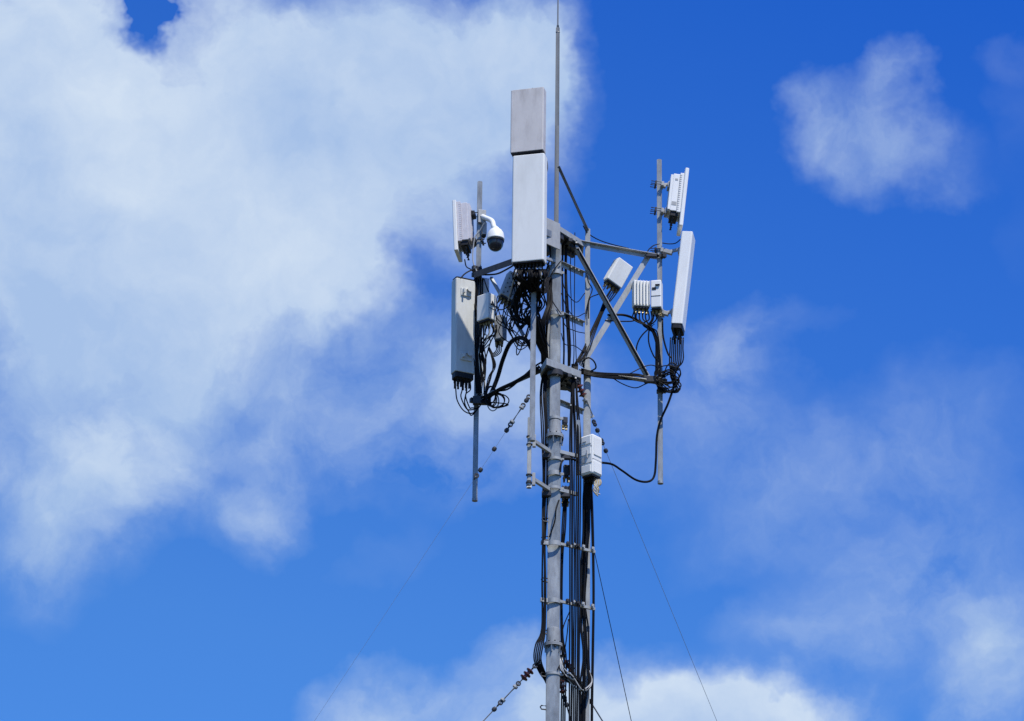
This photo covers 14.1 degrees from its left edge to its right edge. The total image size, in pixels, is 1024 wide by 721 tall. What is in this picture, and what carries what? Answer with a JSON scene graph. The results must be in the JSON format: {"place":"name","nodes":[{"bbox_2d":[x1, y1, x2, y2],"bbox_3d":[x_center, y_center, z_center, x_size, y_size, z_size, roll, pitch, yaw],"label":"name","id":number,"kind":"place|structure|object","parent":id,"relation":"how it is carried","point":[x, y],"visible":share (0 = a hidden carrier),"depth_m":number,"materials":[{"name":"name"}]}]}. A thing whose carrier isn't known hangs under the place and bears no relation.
{"place":"outdoors","nodes":[
{"label":"outdoors","id":0,"kind":"place"},
{"bbox_2d":[0,0,1023,720],"label":"sky","id":1,"kind":"structure","parent":0,"point":[234,430],"materials":[{"name":"blue"}]},
{"bbox_2d":[520,274,542,364],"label":"cable","id":2,"kind":"object","parent":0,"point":[523,298],"visible":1,"depth_m":44.81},
{"bbox_2d":[595,555,631,720],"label":"guy wire","id":3,"kind":"object","parent":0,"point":[612,636],"visible":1,"depth_m":44.21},
{"label":"ground","id":4,"kind":"structure","parent":0,"visible":0},
{"bbox_2d":[315,394,529,719],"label":"guy wire","id":5,"kind":"object","parent":4,"relation":"attached to","point":[512,422],"visible":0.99,"depth_m":44.53,"materials":[{"name":"grey metal"}]},
{"bbox_2d":[483,664,537,720],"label":"guy wire","id":6,"kind":"object","parent":4,"relation":"attached to","point":[523,677],"visible":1,"depth_m":43.39,"materials":[{"name":"metal"}]},
{"bbox_2d":[469,0,666,720],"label":"antenna mast","id":7,"kind":"object","parent":4,"relation":"on","point":[560,376],"visible":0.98,"depth_m":45.15,"materials":[{"name":"metal"}]},
{"bbox_2d":[451,276,474,390],"bbox_3d":[-0.534,-0.304,45.716,0.245,1.308,0.220,11,-26,-24],"label":"panel antenna","id":8,"kind":"object","parent":7,"relation":"attached to","point":[462,330],"visible":1,"depth_m":45.67,"materials":[{"name":"white plastic"}]},
{"bbox_2d":[473,278,476,393],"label":"cable","id":9,"kind":"object","parent":8,"relation":"attached to","point":[474,360],"visible":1,"depth_m":45.54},
{"bbox_2d":[475,278,478,393],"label":"cable","id":10,"kind":"object","parent":8,"relation":"attached to","point":[475,340],"visible":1,"depth_m":45.67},
{"bbox_2d":[476,278,479,392],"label":"cable","id":11,"kind":"object","parent":8,"relation":"attached to","point":[477,339],"visible":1,"depth_m":45.67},
{"bbox_2d":[455,380,477,413],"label":"cable","id":12,"kind":"object","parent":7,"relation":"attached to","point":[458,402],"visible":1,"depth_m":45.30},
{"bbox_2d":[452,200,485,261],"bbox_3d":[-0.470,-1.458,46.356,0.332,0.635,0.340,-6,-24,7],"label":"active antenna","id":13,"kind":"object","parent":7,"relation":"attached to","point":[464,216],"visible":1,"depth_m":46.26,"materials":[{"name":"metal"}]},
{"bbox_2d":[460,380,480,410],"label":"cable","id":14,"kind":"object","parent":7,"relation":"attached to","point":[461,397],"visible":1,"depth_m":45.32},
{"bbox_2d":[472,221,485,270],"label":"cable","id":15,"kind":"object","parent":7,"relation":"attached to","point":[473,243],"visible":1,"depth_m":46.20,"materials":[{"name":"black rubber"}]},
{"bbox_2d":[481,222,486,237],"bbox_3d":[-0.316,-1.458,46.294,0.050,0.173,0.070,9,-25,-18],"label":"junction box","id":16,"kind":"object","parent":7,"relation":"attached to","point":[483,231],"visible":1,"depth_m":46.26,"materials":[{"name":"grey metal"}]},
{"bbox_2d":[481,277,488,294],"bbox_3d":[-0.315,-0.759,46.114,0.100,0.312,0.120,7,-25,-14],"label":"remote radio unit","id":17,"kind":"object","parent":7,"relation":"attached to","point":[484,286],"visible":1,"depth_m":46.08,"materials":[{"name":"plastic"}]},
{"bbox_2d":[477,292,495,328],"bbox_3d":[-0.278,-0.543,45.729,0.187,0.382,0.130,-19,-31,38],"label":"remote radio unit","id":18,"kind":"object","parent":7,"relation":"attached to","point":[485,311],"visible":0.93,"depth_m":45.68,"materials":[{"name":"white plastic"}]},
{"bbox_2d":[478,278,481,392],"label":"cable","id":19,"kind":"object","parent":18,"relation":"attached to","point":[478,345],"visible":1,"depth_m":45.64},
{"bbox_2d":[480,325,482,395],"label":"cable","id":20,"kind":"object","parent":18,"relation":"hanging from","point":[482,348],"visible":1,"depth_m":45.59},
{"bbox_2d":[480,278,484,392],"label":"cable","id":21,"kind":"object","parent":18,"relation":"attached to","point":[481,345],"visible":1,"depth_m":45.58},
{"bbox_2d":[482,325,496,387],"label":"cable","id":22,"kind":"object","parent":7,"relation":"attached to","point":[487,353],"visible":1,"depth_m":45.59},
{"bbox_2d":[478,209,504,251],"bbox_3d":[-0.218,-1.458,46.166,0.202,0.582,0.347,14,-27,-27],"label":"dome camera","id":23,"kind":"object","parent":7,"relation":"attached to","point":[495,238],"visible":1,"depth_m":46.00,"materials":[{"name":"plastic"}]},
{"bbox_2d":[484,393,509,407],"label":"cable","id":24,"kind":"object","parent":7,"relation":"attached to","point":[507,404],"visible":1,"depth_m":45.27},
{"bbox_2d":[482,265,512,275],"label":"cable","id":25,"kind":"object","parent":7,"relation":"attached to","point":[511,266],"visible":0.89,"depth_m":45.78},
{"bbox_2d":[494,315,506,346],"bbox_3d":[-0.130,-0.322,45.694,0.111,0.362,0.100,-13,-27,27],"label":"remote radio unit","id":26,"kind":"object","parent":7,"relation":"attached to","point":[498,339],"visible":0.69,"depth_m":45.65,"materials":[{"name":"grey metal"}]},
{"bbox_2d":[498,271,519,308],"bbox_3d":[-0.020,-0.769,45.214,0.190,0.392,0.105,30,-32,-13],"label":"remote radio unit","id":27,"kind":"object","parent":7,"relation":"attached to","point":[503,294],"visible":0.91,"depth_m":45.15,"materials":[{"name":"grey metal"}]},
{"bbox_2d":[498,284,540,342],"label":"cable","id":28,"kind":"object","parent":27,"relation":"attached to","point":[504,317],"visible":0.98,"depth_m":45.11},
{"bbox_2d":[488,336,529,400],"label":"cable","id":29,"kind":"object","parent":7,"relation":"attached to","point":[502,360],"visible":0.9,"depth_m":45.41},
{"bbox_2d":[480,365,540,400],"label":"cable","id":30,"kind":"object","parent":7,"relation":"attached to","point":[519,379],"visible":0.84,"depth_m":45.13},
{"bbox_2d":[500,362,540,391],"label":"cable","id":31,"kind":"object","parent":7,"relation":"attached to","point":[510,387],"visible":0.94,"depth_m":45.16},
{"bbox_2d":[523,269,543,346],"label":"cable","id":32,"kind":"object","parent":31,"relation":"on","point":[530,308],"visible":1,"depth_m":44.80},
{"bbox_2d":[515,269,539,327],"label":"cable","id":33,"kind":"object","parent":7,"relation":"attached to","point":[518,294],"visible":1,"depth_m":44.84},
{"bbox_2d":[510,87,545,156],"bbox_3d":[0.208,-2.578,45.467,0.372,0.810,0.350,-6,-25,14],"label":"panel antenna","id":34,"kind":"object","parent":7,"relation":"attached to","point":[528,121],"visible":1,"depth_m":45.30,"materials":[{"name":"grey plastic"}]},
{"bbox_2d":[511,153,546,270],"bbox_3d":[0.215,-1.558,45.008,0.362,1.363,0.366,-5,-25,13],"label":"panel antenna","id":35,"kind":"object","parent":7,"relation":"attached to","point":[529,212],"visible":1,"depth_m":44.84,"materials":[{"name":"white plastic"}]},
{"bbox_2d":[527,269,544,359],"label":"cable","id":36,"kind":"object","parent":35,"relation":"attached to","point":[528,323],"visible":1,"depth_m":44.78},
{"bbox_2d":[512,270,545,345],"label":"cable","id":37,"kind":"object","parent":7,"relation":"attached to","point":[515,312],"visible":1,"depth_m":44.84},
{"bbox_2d":[517,271,546,348],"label":"cable","id":38,"kind":"object","parent":7,"relation":"attached to","point":[522,327],"visible":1,"depth_m":44.83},
{"bbox_2d":[517,270,552,326],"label":"cable","id":39,"kind":"object","parent":7,"relation":"attached to","point":[548,280],"visible":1,"depth_m":45.05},
{"bbox_2d":[509,269,544,343],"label":"cable","id":40,"kind":"object","parent":39,"relation":"attached to","point":[510,309],"visible":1,"depth_m":44.83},
{"bbox_2d":[518,269,552,322],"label":"cable","id":41,"kind":"object","parent":7,"relation":"attached to","point":[535,289],"visible":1,"depth_m":44.71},
{"bbox_2d":[528,269,543,362],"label":"cable","id":42,"kind":"object","parent":7,"relation":"attached to","point":[536,311],"visible":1,"depth_m":44.77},
{"bbox_2d":[524,273,547,353],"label":"cable","id":43,"kind":"object","parent":7,"relation":"attached to","point":[536,302],"visible":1,"depth_m":44.78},
{"bbox_2d":[522,271,552,340],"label":"cable","id":44,"kind":"object","parent":7,"relation":"attached to","point":[550,306],"visible":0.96,"depth_m":45.02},
{"bbox_2d":[527,275,548,358],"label":"cable","id":45,"kind":"object","parent":7,"relation":"attached to","point":[540,307],"visible":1,"depth_m":44.87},
{"bbox_2d":[516,272,546,357],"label":"cable","id":46,"kind":"object","parent":45,"relation":"on","point":[528,313],"visible":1,"depth_m":44.85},
{"bbox_2d":[533,375,545,682],"bbox_3d":[0.325,4.910,42.835,0.153,10.830,0.311,-8,-26,19],"label":"cable","id":47,"kind":"object","parent":7,"relation":"attached to","point":[542,536],"visible":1,"depth_m":43.98,"materials":[{"name":"rubber"}]},
{"bbox_2d":[530,269,549,336],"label":"cable","id":48,"kind":"object","parent":7,"relation":"attached to","point":[539,290],"visible":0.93,"depth_m":44.79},
{"bbox_2d":[535,375,545,680],"bbox_3d":[0.306,4.919,42.857,0.138,10.830,0.328,-16,-29,33],"label":"cable","id":49,"kind":"object","parent":7,"relation":"attached to","point":[543,527],"visible":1,"depth_m":44.21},
{"bbox_2d":[537,375,545,678],"bbox_3d":[0.315,4.920,42.859,0.138,10.830,0.321,-16,-29,33],"label":"cable","id":50,"kind":"object","parent":7,"relation":"attached to","point":[544,520],"visible":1,"depth_m":44.24,"materials":[{"name":"rubber"}]},
{"bbox_2d":[538,375,546,674],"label":"cable","id":51,"kind":"object","parent":7,"relation":"attached to","point":[545,532],"visible":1,"depth_m":44.17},
{"bbox_2d":[540,375,547,672],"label":"cable","id":52,"kind":"object","parent":7,"relation":"attached to","point":[546,529],"visible":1,"depth_m":44.23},
{"bbox_2d":[536,269,551,329],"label":"cable","id":53,"kind":"object","parent":7,"relation":"attached to","point":[538,283],"visible":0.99,"depth_m":44.74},
{"bbox_2d":[513,269,546,333],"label":"cable","id":54,"kind":"object","parent":53,"relation":"on","point":[517,291],"visible":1,"depth_m":44.83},
{"bbox_2d":[536,278,551,337],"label":"cable","id":55,"kind":"object","parent":7,"relation":"attached to","point":[549,305],"visible":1,"depth_m":45.09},
{"bbox_2d":[543,245,550,320],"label":"cable","id":56,"kind":"object","parent":7,"relation":"attached to","point":[546,269],"visible":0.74,"depth_m":45.32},
{"bbox_2d":[526,417,575,497],"bbox_3d":[0.386,1.091,44.433,0.707,0.811,0.212,21,-31,-37],"label":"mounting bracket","id":57,"kind":"object","parent":7,"relation":"attached to","point":[566,455],"visible":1,"depth_m":44.29,"materials":[{"name":"metal"}]},
{"bbox_2d":[560,499,564,720],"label":"cable","id":58,"kind":"object","parent":7,"relation":"attached to","point":[560,592],"visible":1,"depth_m":44.02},
{"bbox_2d":[561,244,564,364],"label":"cable","id":59,"kind":"object","parent":7,"relation":"attached to","point":[563,311],"visible":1,"depth_m":45.35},
{"bbox_2d":[561,499,565,720],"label":"cable","id":60,"kind":"object","parent":7,"relation":"attached to","point":[561,604],"visible":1,"depth_m":43.93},
{"bbox_2d":[562,499,566,720],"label":"cable","id":61,"kind":"object","parent":7,"relation":"attached to","point":[562,609],"visible":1,"depth_m":43.88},
{"bbox_2d":[560,678,568,714],"bbox_3d":[2.745,11.452,41.740,5.765,16.299,0.092,16,-28,-31],"label":"guy wire","id":62,"kind":"object","parent":7,"relation":"attached to","point":[562,689],"visible":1,"depth_m":43.51,"materials":[{"name":"brown metal"}]},
{"bbox_2d":[562,417,567,430],"bbox_3d":[0.572,0.684,44.776,0.065,0.142,0.050,9,-25,-18],"label":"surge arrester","id":63,"kind":"object","parent":7,"relation":"attached to","point":[564,422],"visible":1,"depth_m":44.76,"materials":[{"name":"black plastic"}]},
{"bbox_2d":[563,464,568,482],"bbox_3d":[0.585,1.222,44.624,0.072,0.192,0.060,5,-24,-9],"label":"junction box","id":64,"kind":"object","parent":7,"relation":"attached to","point":[566,471],"visible":1,"depth_m":44.60,"materials":[{"name":"black plastic"}]},
{"bbox_2d":[564,247,569,365],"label":"cable","id":65,"kind":"object","parent":7,"relation":"attached to","point":[567,329],"visible":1,"depth_m":45.35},
{"bbox_2d":[566,247,570,365],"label":"cable","id":66,"kind":"object","parent":7,"relation":"attached to","point":[568,312],"visible":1,"depth_m":45.32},
{"bbox_2d":[569,364,572,720],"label":"cable","id":67,"kind":"object","parent":7,"relation":"attached to","point":[570,538],"visible":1,"depth_m":44.17,"materials":[{"name":"rubber"}]},
{"bbox_2d":[570,364,573,720],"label":"cable","id":68,"kind":"object","parent":7,"relation":"attached to","point":[571,699],"visible":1,"depth_m":44.10,"materials":[{"name":"rubber"}]},
{"bbox_2d":[570,247,573,365],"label":"cable","id":69,"kind":"object","parent":7,"relation":"attached to","point":[571,303],"visible":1,"depth_m":45.40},
{"bbox_2d":[573,364,574,720],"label":"cable","id":70,"kind":"object","parent":7,"relation":"attached to","point":[574,542],"visible":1,"depth_m":44.28,"materials":[{"name":"rubber"}]},
{"bbox_2d":[573,364,576,720],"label":"cable","id":71,"kind":"object","parent":7,"relation":"attached to","point":[575,553],"visible":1,"depth_m":44.08,"materials":[{"name":"rubber"}]},
{"bbox_2d":[559,664,590,692],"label":"cable","id":72,"kind":"object","parent":7,"relation":"attached to","point":[580,682],"visible":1,"depth_m":43.53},
{"bbox_2d":[574,232,576,365],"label":"cable","id":73,"kind":"object","parent":7,"relation":"attached to","point":[574,301],"visible":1,"depth_m":45.41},
{"bbox_2d":[559,667,591,693],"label":"cable","id":74,"kind":"object","parent":7,"relation":"attached to","point":[573,682],"visible":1,"depth_m":43.50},
{"bbox_2d":[561,657,592,689],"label":"cable","id":75,"kind":"object","parent":7,"relation":"attached to","point":[572,683],"visible":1,"depth_m":43.54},
{"bbox_2d":[575,366,579,720],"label":"cable","id":76,"kind":"object","parent":7,"relation":"attached to","point":[578,492],"visible":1,"depth_m":44.17,"materials":[{"name":"rubber"}]},
{"bbox_2d":[577,364,580,720],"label":"cable","id":77,"kind":"object","parent":7,"relation":"attached to","point":[579,562],"visible":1,"depth_m":44.10,"materials":[{"name":"rubber"}]},
{"bbox_2d":[560,655,602,720],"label":"guy wire","id":78,"kind":"object","parent":7,"relation":"attached to","point":[581,686],"visible":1,"depth_m":43.73,"materials":[{"name":"brown metal"}]},
{"bbox_2d":[581,434,601,483],"bbox_3d":[0.852,1.071,44.616,0.178,0.532,0.190,-18,-30,36],"label":"remote radio unit","id":79,"kind":"object","parent":7,"relation":"attached to","point":[591,457],"visible":1,"depth_m":44.56,"materials":[{"name":"white plastic"}]},
{"bbox_2d":[580,484,585,720],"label":"cable","id":80,"kind":"object","parent":79,"relation":"hanging from","point":[581,594],"visible":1,"depth_m":43.98,"materials":[{"name":"rubber"}]},
{"bbox_2d":[581,481,586,697],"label":"cable","id":81,"kind":"object","parent":79,"relation":"hanging from","point":[582,589],"visible":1,"depth_m":44.11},
{"bbox_2d":[582,481,588,665],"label":"cable","id":82,"kind":"object","parent":79,"relation":"hanging from","point":[584,537],"visible":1,"depth_m":44.44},
{"bbox_2d":[582,483,589,720],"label":"cable","id":83,"kind":"object","parent":79,"relation":"hanging from","point":[583,608],"visible":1,"depth_m":44.03,"materials":[{"name":"rubber"}]},
{"bbox_2d":[583,482,591,720],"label":"cable","id":84,"kind":"object","parent":79,"relation":"hanging from","point":[585,609],"visible":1,"depth_m":43.99,"materials":[{"name":"rubber"}]},
{"bbox_2d":[585,482,592,720],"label":"cable","id":85,"kind":"object","parent":79,"relation":"hanging from","point":[585,591],"visible":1,"depth_m":44.20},
{"bbox_2d":[590,496,593,720],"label":"cable","id":86,"kind":"object","parent":7,"relation":"attached to","point":[592,603],"visible":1,"depth_m":44.16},
{"bbox_2d":[591,487,594,720],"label":"cable","id":87,"kind":"object","parent":7,"relation":"attached to","point":[594,599],"visible":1,"depth_m":44.17,"materials":[{"name":"rubber"}]},
{"bbox_2d":[574,289,611,365],"bbox_3d":[0.882,-0.359,45.522,0.504,1.055,0.050,15,-27,-28],"label":"cable","id":88,"kind":"object","parent":7,"relation":"attached to","point":[607,295],"visible":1,"depth_m":45.55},
{"bbox_2d":[577,289,613,362],"bbox_3d":[0.906,-0.363,45.527,0.504,1.040,0.045,14,-27,-28],"label":"cable","id":89,"kind":"object","parent":7,"relation":"attached to","point":[594,326],"visible":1,"depth_m":45.54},
{"bbox_2d":[577,289,616,363],"bbox_3d":[0.930,-0.367,45.531,0.513,1.030,0.050,14,-27,-27],"label":"cable","id":90,"kind":"object","parent":7,"relation":"attached to","point":[595,328],"visible":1,"depth_m":45.52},
{"bbox_2d":[579,289,619,363],"bbox_3d":[0.954,-0.371,45.535,0.522,1.020,0.055,14,-27,-27],"label":"cable","id":91,"kind":"object","parent":7,"relation":"attached to","point":[597,327],"visible":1,"depth_m":45.53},
{"bbox_2d":[583,225,626,247],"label":"cable","id":92,"kind":"object","parent":7,"relation":"attached to","point":[603,241],"visible":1,"depth_m":46.00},
{"bbox_2d":[581,373,635,380],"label":"cable","id":93,"kind":"object","parent":7,"relation":"attached to","point":[607,377],"visible":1,"depth_m":45.22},
{"bbox_2d":[581,370,641,377],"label":"cable","id":94,"kind":"object","parent":7,"relation":"attached to","point":[609,375],"visible":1,"depth_m":45.23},
{"bbox_2d":[581,369,643,377],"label":"cable","id":95,"kind":"object","parent":7,"relation":"attached to","point":[615,374],"visible":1,"depth_m":45.31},
{"bbox_2d":[577,248,648,374],"bbox_3d":[1.107,-0.537,45.635,0.869,1.393,0.038,10,-26,-20],"label":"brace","id":96,"kind":"object","parent":7,"relation":"attached to","point":[625,334],"visible":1,"depth_m":45.62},
{"bbox_2d":[581,368,645,375],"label":"cable","id":97,"kind":"object","parent":7,"relation":"attached to","point":[614,373],"visible":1,"depth_m":45.30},
{"bbox_2d":[603,257,632,293],"bbox_3d":[1.150,-0.930,45.978,0.207,0.372,0.170,36,-25,-15],"label":"remote radio unit","id":98,"kind":"object","parent":7,"relation":"attached to","point":[617,274],"visible":1,"depth_m":45.91,"materials":[{"name":"white plastic"}]},
{"bbox_2d":[602,392,672,482],"bbox_3d":[1.335,0.788,45.076,0.875,1.095,0.169,11,-26,-22],"label":"cable","id":99,"kind":"object","parent":7,"relation":"attached to","point":[656,444],"visible":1,"depth_m":45.11,"materials":[{"name":"rubber"}]},
{"bbox_2d":[632,280,649,314],"bbox_3d":[1.431,-0.700,45.841,0.190,0.382,0.128,4,-24,-7],"label":"remote radio unit","id":100,"kind":"object","parent":7,"relation":"attached to","point":[640,295],"visible":1,"depth_m":45.80,"materials":[{"name":"white metal"}]},
{"bbox_2d":[635,311,659,375],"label":"cable","id":101,"kind":"object","parent":100,"relation":"attached to","point":[657,336],"visible":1,"depth_m":45.70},
{"bbox_2d":[642,313,657,373],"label":"cable","id":102,"kind":"object","parent":100,"relation":"attached to","point":[654,339],"visible":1,"depth_m":45.67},
{"bbox_2d":[646,311,661,375],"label":"cable","id":103,"kind":"object","parent":7,"relation":"attached to","point":[656,336],"visible":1,"depth_m":45.70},
{"bbox_2d":[651,280,662,316],"bbox_3d":[1.603,-0.688,45.830,0.115,0.402,0.150,-4,-24,11],"label":"remote radio unit","id":104,"kind":"object","parent":7,"relation":"attached to","point":[657,297],"visible":1,"depth_m":45.79,"materials":[{"name":"white plastic"}]},
{"bbox_2d":[661,318,671,357],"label":"cable","id":105,"kind":"object","parent":104,"relation":"attached to","point":[664,339],"visible":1,"depth_m":45.66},
{"bbox_2d":[654,374,679,388],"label":"cable","id":106,"kind":"object","parent":7,"relation":"attached to","point":[668,387],"visible":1,"depth_m":45.39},
{"bbox_2d":[657,371,676,384],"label":"cable","id":107,"kind":"object","parent":7,"relation":"attached to","point":[664,383],"visible":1,"depth_m":45.41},
{"bbox_2d":[654,365,680,382],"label":"cable","id":108,"kind":"object","parent":7,"relation":"attached to","point":[670,371],"visible":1,"depth_m":45.46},
{"bbox_2d":[661,369,676,392],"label":"cable","id":109,"kind":"object","parent":7,"relation":"attached to","point":[662,385],"visible":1,"depth_m":45.40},
{"bbox_2d":[657,338,680,392],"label":"cable","id":110,"kind":"object","parent":7,"relation":"attached to","point":[675,366],"visible":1,"depth_m":45.55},
{"bbox_2d":[650,168,688,235],"bbox_3d":[1.741,-1.805,46.468,0.404,0.720,0.300,8,-24,-1],"label":"active antenna","id":111,"kind":"object","parent":7,"relation":"attached to","point":[673,211],"visible":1,"depth_m":46.37,"materials":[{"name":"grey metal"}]},
{"bbox_2d":[656,337,683,392],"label":"cable","id":112,"kind":"object","parent":7,"relation":"attached to","point":[680,364],"visible":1,"depth_m":45.57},
{"bbox_2d":[658,337,681,391],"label":"cable","id":113,"kind":"object","parent":7,"relation":"attached to","point":[680,358],"visible":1,"depth_m":45.59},
{"bbox_2d":[662,362,679,387],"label":"cable","id":114,"kind":"object","parent":7,"relation":"attached to","point":[664,377],"visible":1,"depth_m":45.48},
{"bbox_2d":[650,231,694,343],"bbox_3d":[1.732,-0.813,46.050,0.467,1.300,0.240,2,-24,12],"label":"panel antenna","id":115,"kind":"object","parent":7,"relation":"attached to","point":[678,311],"visible":1,"depth_m":45.94,"materials":[{"name":"white plastic"}]},
{"bbox_2d":[575,379,716,720],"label":"guy wire","id":116,"kind":"object","parent":4,"relation":"attached to","point":[584,400],"visible":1,"depth_m":45.07,"materials":[{"name":"brown metal"}]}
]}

